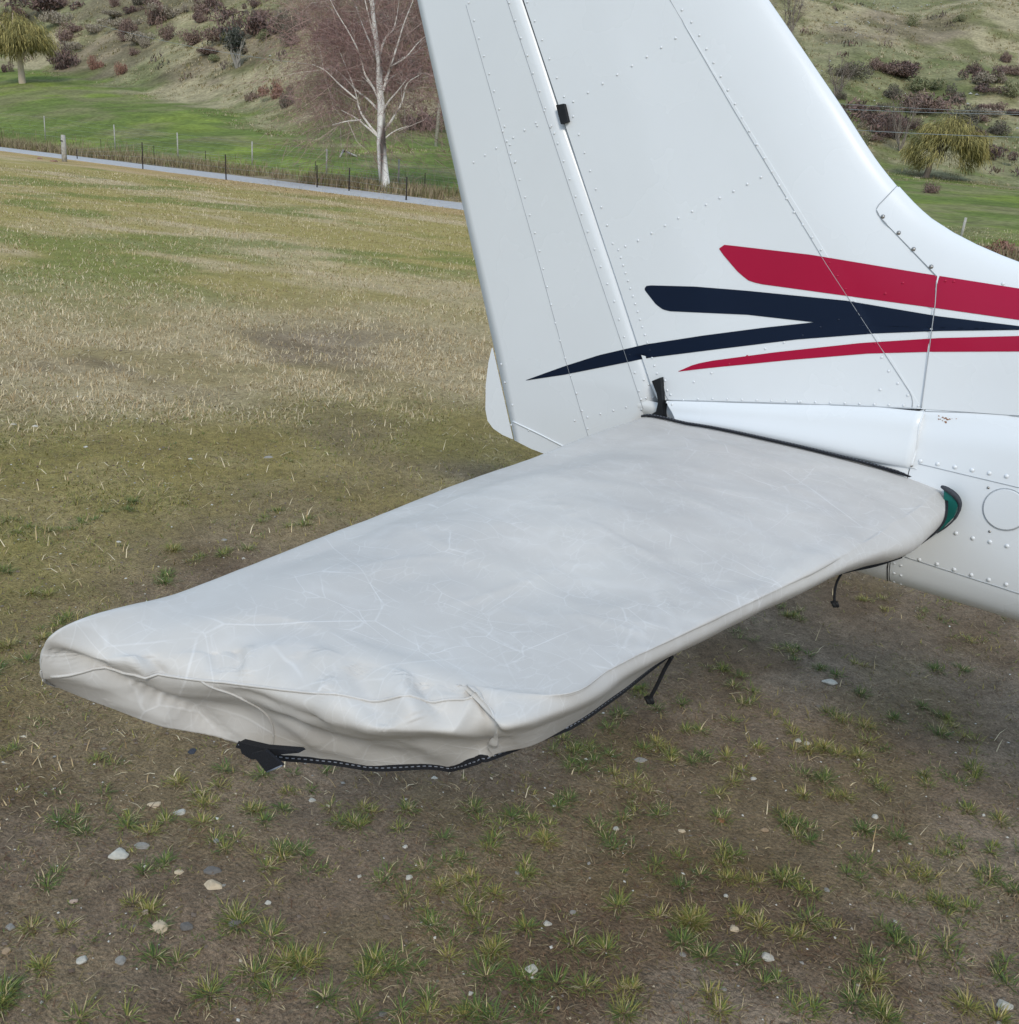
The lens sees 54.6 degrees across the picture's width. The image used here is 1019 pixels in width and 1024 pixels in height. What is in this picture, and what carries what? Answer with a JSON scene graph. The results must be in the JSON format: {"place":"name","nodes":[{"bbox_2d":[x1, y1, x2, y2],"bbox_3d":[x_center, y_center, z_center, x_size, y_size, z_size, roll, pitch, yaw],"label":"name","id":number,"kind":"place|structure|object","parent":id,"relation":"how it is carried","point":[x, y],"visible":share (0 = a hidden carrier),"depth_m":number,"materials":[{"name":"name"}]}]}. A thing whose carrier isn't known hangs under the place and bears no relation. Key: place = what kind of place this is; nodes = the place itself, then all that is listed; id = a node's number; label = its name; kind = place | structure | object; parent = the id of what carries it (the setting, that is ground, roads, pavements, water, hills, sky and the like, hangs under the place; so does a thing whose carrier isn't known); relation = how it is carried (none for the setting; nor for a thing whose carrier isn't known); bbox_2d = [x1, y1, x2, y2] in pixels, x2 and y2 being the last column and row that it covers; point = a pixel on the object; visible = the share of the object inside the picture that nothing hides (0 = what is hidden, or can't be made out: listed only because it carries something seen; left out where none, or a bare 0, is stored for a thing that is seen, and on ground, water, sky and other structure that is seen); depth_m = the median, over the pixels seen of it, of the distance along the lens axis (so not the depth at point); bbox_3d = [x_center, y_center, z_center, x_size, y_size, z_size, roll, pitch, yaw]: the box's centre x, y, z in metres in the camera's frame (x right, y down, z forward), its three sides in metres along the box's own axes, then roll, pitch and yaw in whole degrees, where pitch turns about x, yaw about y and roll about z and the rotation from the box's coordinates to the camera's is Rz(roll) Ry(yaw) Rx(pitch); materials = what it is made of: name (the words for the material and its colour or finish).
{"place":"outdoors","nodes":[
{"label":"outdoors","id":0,"kind":"place"},
{"bbox_2d":[0,147,462,209],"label":"road","id":1,"kind":"structure","parent":0,"point":[423,201],"depth_m":48.68,"materials":[{"name":"asphalt"}]},
{"bbox_2d":[0,151,1018,1023],"bbox_3d":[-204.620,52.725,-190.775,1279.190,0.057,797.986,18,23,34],"label":"ground","id":2,"kind":"structure","parent":0,"point":[788,677],"depth_m":3.12,"materials":[{"name":"plant"}]},
{"bbox_2d":[60,135,66,161],"bbox_3d":[-25.352,-20.575,56.181,0.279,1.647,0.277,-13,26,-40],"label":"strainer post","id":3,"kind":"object","parent":2,"relation":"on","point":[63,149],"visible":0.85,"depth_m":56.07,"materials":[{"name":"grey wood"}]},
{"bbox_2d":[76,955,87,964],"bbox_3d":[-0.937,0.980,2.159,0.029,0.013,0.022,-3,25,1],"label":"stone","id":4,"kind":"object","parent":2,"relation":"on","point":[82,960],"visible":1,"depth_m":2.15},
{"bbox_2d":[108,847,128,859],"bbox_3d":[-0.980,0.863,2.475,0.046,0.027,0.041,18,23,33],"label":"stone","id":5,"kind":"object","parent":2,"relation":"on","point":[118,853],"visible":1,"depth_m":2.47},
{"bbox_2d":[115,955,125,964],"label":"stone","id":6,"kind":"object","parent":2,"relation":"on","point":[120,960],"visible":1,"depth_m":2.17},
{"bbox_2d":[134,842,149,848],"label":"stone","id":7,"kind":"object","parent":2,"relation":"on","point":[141,845],"visible":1,"depth_m":2.51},
{"bbox_2d":[149,920,167,933],"bbox_3d":[-0.802,0.953,2.267,0.044,0.023,0.040,0,21,9],"label":"stone","id":8,"kind":"object","parent":2,"relation":"on","point":[157,925],"visible":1,"depth_m":2.26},
{"bbox_2d":[180,922,192,930],"bbox_3d":[-0.742,0.953,2.271,0.027,0.017,0.028,-9,24,-34],"label":"stone","id":9,"kind":"object","parent":2,"relation":"on","point":[185,926],"visible":1,"depth_m":2.26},
{"bbox_2d":[203,866,221,874],"bbox_3d":[-0.734,0.890,2.442,0.044,0.019,0.029,11,20,19],"label":"stone","id":10,"kind":"object","parent":2,"relation":"on","point":[209,870],"visible":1,"depth_m":2.44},
{"bbox_2d":[204,879,221,889],"bbox_3d":[-0.717,0.907,2.392,0.052,0.026,0.041,10,24,6],"label":"stone","id":11,"kind":"object","parent":2,"relation":"on","point":[211,884],"visible":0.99,"depth_m":2.38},
{"bbox_2d":[76,142,407,199],"bbox_3d":[-15.952,-18.067,51.139,33.673,1.534,2.178,21,25,39],"label":"wire fence","id":12,"kind":"object","parent":2,"relation":"on","point":[316,177],"visible":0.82,"depth_m":46.82,"materials":[{"name":"metal"}]},
{"bbox_2d":[206,0,457,191],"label":"birch tree","id":13,"kind":"object","parent":2,"relation":"on","point":[380,89],"visible":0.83,"depth_m":47.27,"materials":[{"name":"brown plant"}]},
{"bbox_2d":[0,397,1018,1023],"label":"grass","id":14,"kind":"structure","parent":2,"relation":"on","point":[298,959],"depth_m":2.45,"materials":[{"name":"plant"}]},
{"bbox_2d":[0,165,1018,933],"bbox_3d":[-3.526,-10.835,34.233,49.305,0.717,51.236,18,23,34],"label":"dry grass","id":15,"kind":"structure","parent":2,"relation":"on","point":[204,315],"depth_m":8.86,"materials":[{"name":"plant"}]},
{"bbox_2d":[0,385,1018,1023],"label":"straw litter","id":16,"kind":"object","parent":2,"relation":"on","point":[594,917],"visible":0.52,"depth_m":2.61,"materials":[{"name":"plant"}]},
{"bbox_2d":[0,346,1018,1023],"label":"grit","id":17,"kind":"object","parent":2,"relation":"on","point":[74,948],"visible":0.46,"depth_m":2.61,"materials":[{"name":"gravel"}]},
{"bbox_2d":[417,0,1018,620],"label":"aircraft","id":18,"kind":"object","parent":2,"relation":"on","point":[707,212],"visible":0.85,"depth_m":2.49,"materials":[{"name":"white paint"}]},
{"bbox_2d":[39,414,961,772],"bbox_3d":[0.168,0.113,1.822,0.836,0.266,1.824,18,23,34],"label":"tail cover","id":19,"kind":"object","parent":18,"relation":"attached to","point":[491,616],"visible":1,"depth_m":1.47,"materials":[{"name":"fabric"}]},
{"bbox_2d":[762,952,773,961],"bbox_3d":[0.601,1.038,2.300,0.031,0.017,0.025,17,18,11],"label":"stone","id":20,"kind":"object","parent":2,"relation":"on","point":[766,956],"visible":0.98,"depth_m":2.29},
{"bbox_2d":[996,999,1013,1009],"bbox_3d":[1.122,1.118,2.236,0.042,0.022,0.033,5,17,-1],"label":"stone","id":21,"kind":"object","parent":2,"relation":"on","point":[1005,1003],"visible":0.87,"depth_m":2.23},
{"bbox_2d":[0,0,1018,248],"bbox_3d":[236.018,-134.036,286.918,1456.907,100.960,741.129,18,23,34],"label":"hillside","id":22,"kind":"structure","parent":0,"point":[66,102],"depth_m":122.14,"materials":[{"name":"plant"}]},
{"bbox_2d":[1,60,13,72],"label":"bush","id":23,"kind":"object","parent":22,"relation":"on","point":[3,68],"visible":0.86,"depth_m":151.93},
{"bbox_2d":[2,6,25,15],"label":"bush","id":24,"kind":"object","parent":22,"relation":"on","point":[18,9],"visible":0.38,"depth_m":186.34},
{"bbox_2d":[0,6,60,83],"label":"willow tree","id":25,"kind":"object","parent":22,"relation":"on","point":[20,38],"visible":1,"depth_m":133.30,"materials":[{"name":"plant"}]},
{"bbox_2d":[0,0,85,12],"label":"bush","id":26,"kind":"object","parent":22,"relation":"on","point":[43,5],"visible":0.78,"depth_m":182.65,"materials":[{"name":"plant"}]},
{"bbox_2d":[38,10,73,23],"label":"bush","id":27,"kind":"object","parent":22,"relation":"on","point":[54,17],"visible":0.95,"depth_m":175.71,"materials":[{"name":"plant"}]},
{"bbox_2d":[46,42,80,69],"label":"bush","id":28,"kind":"object","parent":22,"relation":"on","point":[63,60],"visible":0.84,"depth_m":153.90,"materials":[{"name":"plant"}]},
{"bbox_2d":[55,29,81,40],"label":"bush","id":29,"kind":"object","parent":22,"relation":"on","point":[67,34],"visible":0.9,"depth_m":167.51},
{"bbox_2d":[55,41,83,51],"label":"bush","id":30,"kind":"object","parent":22,"relation":"on","point":[73,46],"visible":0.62,"depth_m":161.26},
{"bbox_2d":[59,21,84,32],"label":"bush","id":31,"kind":"object","parent":22,"relation":"on","point":[72,27],"visible":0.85,"depth_m":170.24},
{"bbox_2d":[87,55,103,69],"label":"bush","id":32,"kind":"object","parent":22,"relation":"on","point":[92,60],"visible":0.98,"depth_m":149.27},
{"bbox_2d":[85,22,107,33],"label":"bush","id":33,"kind":"object","parent":22,"relation":"on","point":[89,28],"visible":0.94,"depth_m":166.21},
{"bbox_2d":[100,9,122,16],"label":"bush","id":34,"kind":"object","parent":22,"relation":"on","point":[111,13],"visible":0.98,"depth_m":169.77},
{"bbox_2d":[95,17,144,28],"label":"bush","id":35,"kind":"object","parent":22,"relation":"on","point":[115,24],"visible":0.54,"depth_m":162.82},
{"bbox_2d":[113,61,127,74],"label":"bush","id":36,"kind":"object","parent":22,"relation":"on","point":[122,69],"visible":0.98,"depth_m":142.45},
{"bbox_2d":[118,17,138,32],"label":"bush","id":37,"kind":"object","parent":22,"relation":"on","point":[124,26],"visible":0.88,"depth_m":159.13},
{"bbox_2d":[122,5,145,13],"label":"bush","id":38,"kind":"object","parent":22,"relation":"on","point":[131,9],"visible":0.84,"depth_m":170.75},
{"bbox_2d":[124,30,155,42],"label":"bush","id":39,"kind":"object","parent":22,"relation":"on","point":[130,37],"visible":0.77,"depth_m":152.64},
{"bbox_2d":[137,38,154,47],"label":"bush","id":40,"kind":"object","parent":22,"relation":"on","point":[142,43],"visible":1,"depth_m":151.07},
{"bbox_2d":[145,2,170,25],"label":"bush","id":41,"kind":"object","parent":22,"relation":"on","point":[154,17],"visible":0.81,"depth_m":158.83,"materials":[{"name":"plant"}]},
{"bbox_2d":[146,2,182,18],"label":"bush","id":42,"kind":"object","parent":22,"relation":"on","point":[172,13],"visible":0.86,"depth_m":158.81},
{"bbox_2d":[155,21,176,39],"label":"bush","id":43,"kind":"object","parent":22,"relation":"on","point":[166,33],"visible":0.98,"depth_m":149.81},
{"bbox_2d":[177,27,209,45],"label":"bush","id":44,"kind":"object","parent":22,"relation":"on","point":[192,38],"visible":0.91,"depth_m":141.49,"materials":[{"name":"plant"}]},
{"bbox_2d":[196,12,207,22],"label":"bush","id":45,"kind":"object","parent":22,"relation":"on","point":[201,19],"visible":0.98,"depth_m":152.72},
{"bbox_2d":[191,4,213,13],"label":"bush","id":46,"kind":"object","parent":22,"relation":"on","point":[200,7],"visible":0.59,"depth_m":156.06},
{"bbox_2d":[196,46,217,54],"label":"bush","id":47,"kind":"object","parent":22,"relation":"on","point":[203,51],"visible":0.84,"depth_m":133.79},
{"bbox_2d":[193,0,224,6],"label":"bush","id":48,"kind":"object","parent":22,"relation":"on","point":[209,2],"visible":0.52,"depth_m":159.17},
{"bbox_2d":[1,131,425,185],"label":"wire fence","id":49,"kind":"object","parent":22,"relation":"on","point":[236,156],"visible":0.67,"depth_m":68.23,"materials":[{"name":"metal"}]},
{"bbox_2d":[203,25,228,41],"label":"bush","id":50,"kind":"object","parent":22,"relation":"on","point":[214,33],"visible":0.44,"depth_m":136.18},
{"bbox_2d":[0,113,456,186],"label":"wire fence","id":51,"kind":"object","parent":22,"relation":"on","point":[252,156],"visible":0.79,"depth_m":66.39,"materials":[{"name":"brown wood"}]},
{"bbox_2d":[219,22,245,68],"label":"broadleaf tree","id":52,"kind":"object","parent":22,"relation":"on","point":[234,37],"visible":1,"depth_m":124.01,"materials":[{"name":"plant"}]},
{"bbox_2d":[202,1,279,34],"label":"bush","id":53,"kind":"object","parent":22,"relation":"on","point":[251,24],"visible":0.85,"depth_m":133.29,"materials":[{"name":"plant"}]},
{"bbox_2d":[241,0,267,9],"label":"bush","id":54,"kind":"object","parent":22,"relation":"on","point":[252,4],"visible":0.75,"depth_m":149.72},
{"bbox_2d":[255,29,269,39],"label":"bush","id":55,"kind":"object","parent":22,"relation":"on","point":[261,34],"visible":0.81,"depth_m":130.81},
{"bbox_2d":[250,8,276,18],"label":"bush","id":56,"kind":"object","parent":22,"relation":"on","point":[263,12],"visible":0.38,"depth_m":139.37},
{"bbox_2d":[257,78,290,98],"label":"bush","id":57,"kind":"object","parent":22,"relation":"on","point":[262,89],"visible":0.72,"depth_m":106.31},
{"bbox_2d":[279,85,294,108],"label":"bush","id":58,"kind":"object","parent":22,"relation":"on","point":[286,100],"visible":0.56,"depth_m":100.53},
{"bbox_2d":[279,22,299,46],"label":"bush","id":59,"kind":"object","parent":22,"relation":"on","point":[286,30],"visible":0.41,"depth_m":121.48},
{"bbox_2d":[273,7,310,33],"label":"bush","id":60,"kind":"object","parent":22,"relation":"on","point":[285,17],"visible":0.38,"depth_m":126.22,"materials":[{"name":"plant"}]},
{"bbox_2d":[311,9,370,47],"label":"bush","id":61,"kind":"object","parent":22,"relation":"on","point":[338,32],"visible":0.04,"depth_m":118.21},
{"bbox_2d":[330,62,399,91],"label":"bush","id":62,"kind":"object","parent":22,"relation":"on","point":[365,80],"visible":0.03,"depth_m":102.91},
{"bbox_2d":[376,0,424,40],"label":"bush","id":63,"kind":"object","parent":22,"relation":"on","point":[399,22],"visible":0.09,"depth_m":122.99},
{"bbox_2d":[382,47,431,85],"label":"bush","id":64,"kind":"object","parent":22,"relation":"on","point":[409,70],"visible":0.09,"depth_m":105.86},
{"bbox_2d":[399,112,444,131],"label":"bush","id":65,"kind":"object","parent":22,"relation":"on","point":[428,118],"visible":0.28,"depth_m":90.56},
{"bbox_2d":[434,103,440,146],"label":"utility pole","id":66,"kind":"object","parent":22,"relation":"on","point":[435,143],"depth_m":80.84,"materials":[{"name":"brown wood"}]},
{"bbox_2d":[24,2,1018,175],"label":"scrub","id":67,"kind":"object","parent":22,"relation":"on","point":[994,169],"visible":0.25,"depth_m":138.28,"materials":[{"name":"plant"}]},
{"bbox_2d":[269,2,1017,129],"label":"scree","id":68,"kind":"structure","parent":22,"relation":"on","point":[887,26],"depth_m":176.65,"materials":[{"name":"stone"}]},
{"bbox_2d":[776,0,812,32],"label":"bare tree","id":69,"kind":"object","parent":22,"relation":"on","point":[793,23],"visible":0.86,"depth_m":162.28,"materials":[{"name":"plant"}]},
{"bbox_2d":[835,88,846,99],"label":"bush","id":70,"kind":"object","parent":22,"relation":"on","point":[841,95],"visible":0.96,"depth_m":138.89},
{"bbox_2d":[821,54,864,96],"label":"bare tree","id":71,"kind":"object","parent":22,"relation":"on","point":[837,88],"visible":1,"depth_m":138.59,"materials":[{"name":"plant"}]},
{"bbox_2d":[826,59,875,79],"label":"bush","id":72,"kind":"object","parent":22,"relation":"on","point":[861,69],"visible":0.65,"depth_m":147.71,"materials":[{"name":"plant"}]},
{"bbox_2d":[842,104,880,111],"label":"bush","id":73,"kind":"object","parent":22,"relation":"on","point":[872,107],"visible":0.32,"depth_m":134.59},
{"bbox_2d":[859,113,877,122],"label":"bush","id":74,"kind":"object","parent":22,"relation":"on","point":[869,118],"visible":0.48,"depth_m":130.71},
{"bbox_2d":[857,123,885,132],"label":"bush","id":75,"kind":"object","parent":22,"relation":"on","point":[860,125],"visible":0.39,"depth_m":128.28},
{"bbox_2d":[862,131,887,140],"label":"bush","id":76,"kind":"object","parent":22,"relation":"on","point":[878,137],"visible":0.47,"depth_m":123.83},
{"bbox_2d":[866,56,885,69],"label":"bush","id":77,"kind":"object","parent":22,"relation":"on","point":[877,64],"visible":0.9,"depth_m":152.24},
{"bbox_2d":[841,97,938,137],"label":"bush","id":78,"kind":"object","parent":22,"relation":"on","point":[881,122],"visible":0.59,"depth_m":125.22,"materials":[{"name":"plant"}]},
{"bbox_2d":[883,83,903,98],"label":"bush","id":79,"kind":"object","parent":22,"relation":"on","point":[891,93],"visible":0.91,"depth_m":145.22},
{"bbox_2d":[883,62,908,76],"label":"bush","id":80,"kind":"object","parent":22,"relation":"on","point":[893,69],"visible":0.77,"depth_m":151.78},
{"bbox_2d":[881,68,916,77],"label":"bush","id":81,"kind":"object","parent":22,"relation":"on","point":[906,73],"visible":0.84,"depth_m":151.37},
{"bbox_2d":[882,60,918,74],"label":"bush","id":82,"kind":"object","parent":22,"relation":"on","point":[896,62],"visible":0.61,"depth_m":151.88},
{"bbox_2d":[879,85,926,150],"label":"bare tree","id":83,"kind":"object","parent":22,"relation":"on","point":[906,130],"visible":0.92,"depth_m":121.01,"materials":[{"name":"plant"}]},
{"bbox_2d":[894,60,923,72],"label":"bush","id":84,"kind":"object","parent":22,"relation":"on","point":[913,64],"visible":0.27,"depth_m":152.74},
{"bbox_2d":[904,14,920,26],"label":"bush","id":85,"kind":"object","parent":22,"relation":"on","point":[912,22],"visible":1,"depth_m":179.36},
{"bbox_2d":[902,82,925,90],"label":"bush","id":86,"kind":"object","parent":22,"relation":"on","point":[918,85],"visible":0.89,"depth_m":148.12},
{"bbox_2d":[910,118,925,128],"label":"bush","id":87,"kind":"object","parent":22,"relation":"on","point":[913,125],"visible":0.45,"depth_m":130.71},
{"bbox_2d":[906,74,946,89],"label":"bush","id":88,"kind":"object","parent":22,"relation":"on","point":[932,85],"visible":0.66,"depth_m":148.94,"materials":[{"name":"plant"}]},
{"bbox_2d":[891,89,966,114],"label":"bush","id":89,"kind":"object","parent":22,"relation":"on","point":[931,105],"visible":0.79,"depth_m":138.34,"materials":[{"name":"plant"}]},
{"bbox_2d":[921,182,941,193],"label":"bush","id":90,"kind":"object","parent":22,"relation":"on","point":[932,189],"visible":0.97,"depth_m":76.91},
{"bbox_2d":[897,112,997,177],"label":"willow tree","id":91,"kind":"object","parent":22,"relation":"on","point":[964,146],"visible":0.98,"depth_m":103.56,"materials":[{"name":"plant"}]},
{"bbox_2d":[945,82,966,103],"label":"bush","id":92,"kind":"object","parent":22,"relation":"on","point":[950,90],"visible":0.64,"depth_m":142.49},
{"bbox_2d":[952,14,966,21],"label":"bush","id":93,"kind":"object","parent":22,"relation":"on","point":[962,18],"visible":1,"depth_m":180.24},
{"bbox_2d":[949,103,981,125],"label":"bush","id":94,"kind":"object","parent":22,"relation":"on","point":[972,116],"visible":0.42,"depth_m":131.05,"materials":[{"name":"plant"}]},
{"bbox_2d":[965,61,983,73],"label":"bush","id":95,"kind":"object","parent":22,"relation":"on","point":[975,67],"visible":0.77,"depth_m":153.03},
{"bbox_2d":[958,65,1005,82],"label":"bush","id":96,"kind":"object","parent":22,"relation":"on","point":[961,72],"visible":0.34,"depth_m":149.14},
{"bbox_2d":[971,70,996,84],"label":"bush","id":97,"kind":"object","parent":22,"relation":"on","point":[988,78],"visible":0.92,"depth_m":147.60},
{"bbox_2d":[968,107,1004,115],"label":"bush","id":98,"kind":"object","parent":22,"relation":"on","point":[983,111],"visible":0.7,"depth_m":137.35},
{"bbox_2d":[972,83,1008,93],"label":"bush","id":99,"kind":"object","parent":22,"relation":"on","point":[981,88],"visible":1,"depth_m":144.85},
{"bbox_2d":[982,101,1009,111],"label":"bush","id":100,"kind":"object","parent":22,"relation":"on","point":[992,106],"visible":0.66,"depth_m":138.87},
{"bbox_2d":[975,143,1018,160],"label":"bush","id":101,"kind":"object","parent":22,"relation":"on","point":[993,150],"visible":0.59,"depth_m":118.23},
{"bbox_2d":[986,119,1011,134],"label":"bush","id":102,"kind":"object","parent":22,"relation":"on","point":[998,129],"visible":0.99,"depth_m":129.92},
{"bbox_2d":[985,238,1017,257],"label":"bush","id":103,"kind":"object","parent":22,"relation":"on","point":[1004,244],"visible":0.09,"depth_m":29.65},
{"bbox_2d":[999,51,1011,62],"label":"bush","id":104,"kind":"object","parent":22,"relation":"on","point":[1006,57],"visible":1,"depth_m":160.97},
{"bbox_2d":[996,64,1018,74],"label":"bush","id":105,"kind":"object","parent":22,"relation":"on","point":[1012,70],"visible":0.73,"depth_m":153.77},
{"bbox_2d":[1001,79,1018,96],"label":"bush","id":106,"kind":"object","parent":22,"relation":"on","point":[1013,91],"visible":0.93,"depth_m":143.88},
{"bbox_2d":[0,122,1018,261],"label":"verge grass","id":107,"kind":"structure","parent":0,"point":[426,191],"depth_m":59.07,"materials":[{"name":"plant"}]},
{"bbox_2d":[845,109,1018,114],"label":"power line","id":108,"kind":"object","parent":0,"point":[932,112],"visible":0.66,"depth_m":76.56,"materials":[{"name":"metal"}]},
{"bbox_2d":[857,130,1018,137],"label":"power line","id":109,"kind":"object","parent":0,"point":[936,134],"visible":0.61,"depth_m":73.13,"materials":[{"name":"metal"}]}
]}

